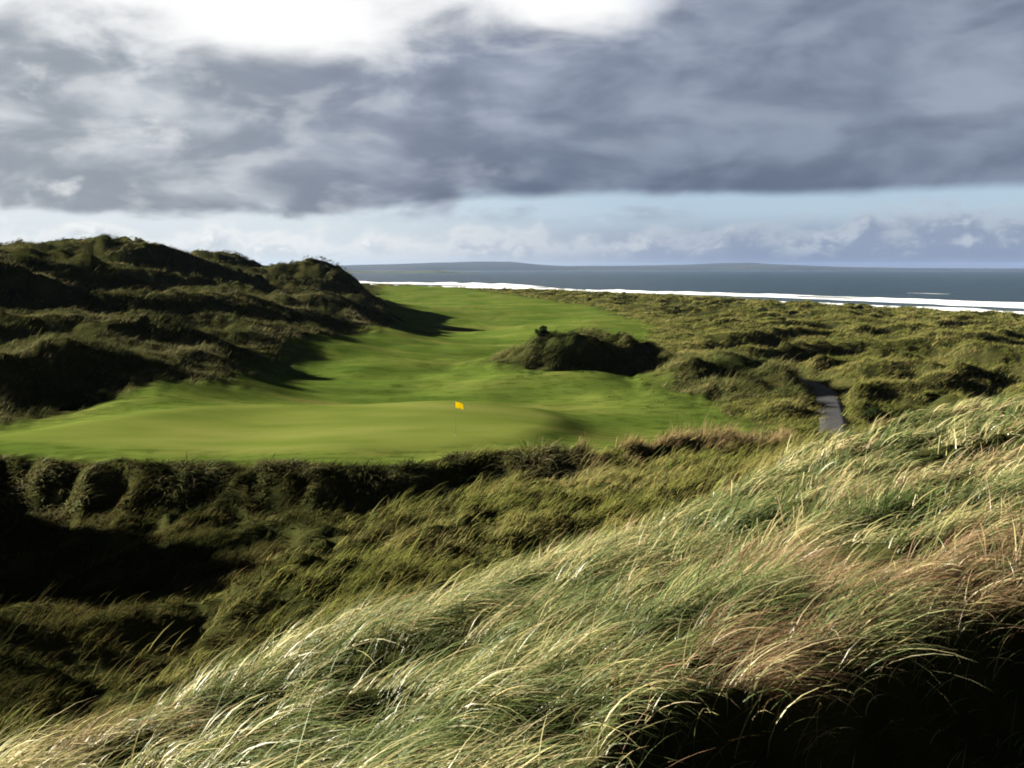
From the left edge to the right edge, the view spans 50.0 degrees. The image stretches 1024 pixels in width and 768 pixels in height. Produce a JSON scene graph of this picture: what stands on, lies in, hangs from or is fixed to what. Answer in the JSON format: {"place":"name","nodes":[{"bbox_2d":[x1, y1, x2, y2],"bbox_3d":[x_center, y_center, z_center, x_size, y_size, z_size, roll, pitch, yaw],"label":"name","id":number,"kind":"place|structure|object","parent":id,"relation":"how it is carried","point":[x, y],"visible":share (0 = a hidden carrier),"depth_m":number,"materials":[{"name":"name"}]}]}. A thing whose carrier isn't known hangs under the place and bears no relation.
{"place":"outdoors","nodes":[
{"label":"outdoors","id":0,"kind":"place"},
{"bbox_2d":[0,233,414,429],"bbox_3d":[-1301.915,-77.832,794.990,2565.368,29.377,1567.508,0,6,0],"label":"hills","id":1,"kind":"structure","parent":0,"point":[45,286],"depth_m":126.17,"materials":[{"name":"green plant"}]},
{"bbox_2d":[81,388,110,403],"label":"bush","id":2,"kind":"object","parent":1,"relation":"on","point":[91,397],"visible":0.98,"depth_m":82.71,"materials":[{"name":"green plant"}]},
{"bbox_2d":[345,270,479,272],"bbox_3d":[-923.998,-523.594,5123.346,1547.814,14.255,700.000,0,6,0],"label":"headland","id":3,"kind":"structure","parent":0,"point":[407,272],"depth_m":4935.82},
{"bbox_2d":[0,284,1023,765],"bbox_3d":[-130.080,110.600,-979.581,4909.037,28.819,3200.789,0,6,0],"label":"ground","id":4,"kind":"structure","parent":0,"point":[276,498],"depth_m":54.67,"materials":[{"name":"green plant"}]},
{"bbox_2d":[0,401,566,453],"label":"putting green","id":5,"kind":"object","parent":4,"relation":"on","point":[286,428],"visible":0.99,"depth_m":71.50,"materials":[{"name":"green plant"}]},
{"bbox_2d":[455,402,463,435],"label":"golf flag","id":6,"kind":"object","parent":5,"relation":"on","point":[460,405],"visible":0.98,"depth_m":67.19,"materials":[{"name":"yellow fabric"}]},
{"bbox_2d":[0,435,663,531],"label":"fringe grass","id":7,"kind":"structure","parent":4,"relation":"on","point":[294,465],"depth_m":57.15,"materials":[{"name":"green plant"}]},
{"bbox_2d":[0,285,778,466],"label":"fairway","id":8,"kind":"structure","parent":4,"relation":"on","point":[441,343],"depth_m":100.40,"materials":[{"name":"green plant"}]},
{"bbox_2d":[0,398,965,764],"bbox_3d":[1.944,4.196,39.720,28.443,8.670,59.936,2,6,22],"label":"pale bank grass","id":9,"kind":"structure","parent":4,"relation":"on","point":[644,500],"depth_m":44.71,"materials":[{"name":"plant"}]},
{"bbox_2d":[534,325,549,336],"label":"bush","id":10,"kind":"object","parent":4,"relation":"on","point":[542,332],"visible":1,"depth_m":116.22,"materials":[{"name":"green plant"}]},
{"bbox_2d":[485,361,785,450],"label":"semi rough grass","id":11,"kind":"structure","parent":4,"relation":"on","point":[532,373],"depth_m":92.46,"materials":[{"name":"green plant"}]},
{"bbox_2d":[488,322,817,403],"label":"mound grass","id":12,"kind":"structure","parent":4,"relation":"on","point":[672,361],"depth_m":111.94,"materials":[{"name":"green plant"}]},
{"bbox_2d":[360,283,1023,457],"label":"rough grass","id":13,"kind":"structure","parent":4,"relation":"on","point":[846,368],"depth_m":148.61,"materials":[{"name":"green plant"}]},
{"bbox_2d":[575,406,892,473],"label":"tan fringe grass","id":14,"kind":"structure","parent":4,"relation":"on","point":[688,437],"depth_m":62.45,"materials":[{"name":"beige plant"}]},
{"bbox_2d":[856,406,891,424],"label":"bush","id":15,"kind":"object","parent":4,"relation":"on","point":[873,413],"visible":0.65,"depth_m":90.39,"materials":[{"name":"green plant"}]},
{"bbox_2d":[0,414,1023,767],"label":"terrain","id":16,"kind":"structure","parent":0,"point":[984,726],"depth_m":12.14,"materials":[{"name":"plant"}]},
{"bbox_2d":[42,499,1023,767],"bbox_3d":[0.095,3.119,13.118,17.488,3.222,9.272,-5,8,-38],"label":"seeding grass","id":17,"kind":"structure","parent":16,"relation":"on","point":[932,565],"depth_m":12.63,"materials":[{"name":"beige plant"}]},
{"bbox_2d":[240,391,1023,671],"bbox_3d":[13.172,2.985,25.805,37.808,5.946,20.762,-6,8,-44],"label":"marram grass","id":18,"kind":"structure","parent":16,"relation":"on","point":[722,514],"depth_m":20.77,"materials":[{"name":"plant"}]},
{"bbox_2d":[376,405,1023,620],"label":"seeding grass","id":19,"kind":"structure","parent":16,"relation":"on","point":[946,476],"depth_m":21.93,"materials":[{"name":"beige plant"}]},
{"bbox_2d":[0,0,1023,267],"label":"sky","id":20,"kind":"structure","parent":0,"point":[835,133],"materials":[{"name":"grey"}]},
{"bbox_2d":[340,262,1023,270],"bbox_3d":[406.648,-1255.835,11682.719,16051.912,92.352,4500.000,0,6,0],"label":"hills","id":21,"kind":"structure","parent":0,"point":[479,266],"depth_m":9876.67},
{"bbox_2d":[349,271,1023,311],"bbox_3d":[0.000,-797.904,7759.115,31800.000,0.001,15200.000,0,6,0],"label":"sea","id":22,"kind":"structure","parent":0,"point":[994,286],"depth_m":1652.42,"materials":[{"name":"liquid"}]},
{"bbox_2d":[360,281,544,286],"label":"breaking wave","id":23,"kind":"object","parent":22,"relation":"on","point":[471,284],"visible":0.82,"depth_m":1407.27,"materials":[{"name":"liquid"}]},
{"bbox_2d":[375,284,1023,307],"bbox_3d":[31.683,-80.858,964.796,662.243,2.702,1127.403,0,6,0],"label":"breaking wave","id":24,"kind":"object","parent":22,"relation":"on","point":[1015,305],"visible":0.66,"depth_m":775.87,"materials":[{"name":"liquid"}]},
{"bbox_2d":[687,292,1021,302],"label":"breaking wave","id":25,"kind":"object","parent":22,"relation":"on","point":[875,298],"visible":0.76,"depth_m":775.78,"materials":[{"name":"liquid"}]},
{"bbox_2d":[779,301,1023,313],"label":"breaking wave","id":26,"kind":"object","parent":22,"relation":"on","point":[956,309],"visible":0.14,"depth_m":569.52,"materials":[{"name":"liquid"}]},
{"bbox_2d":[801,378,848,437],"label":"path","id":27,"kind":"structure","parent":0,"point":[834,406],"depth_m":91.78,"materials":[{"name":"grey asphalt"}]}
]}

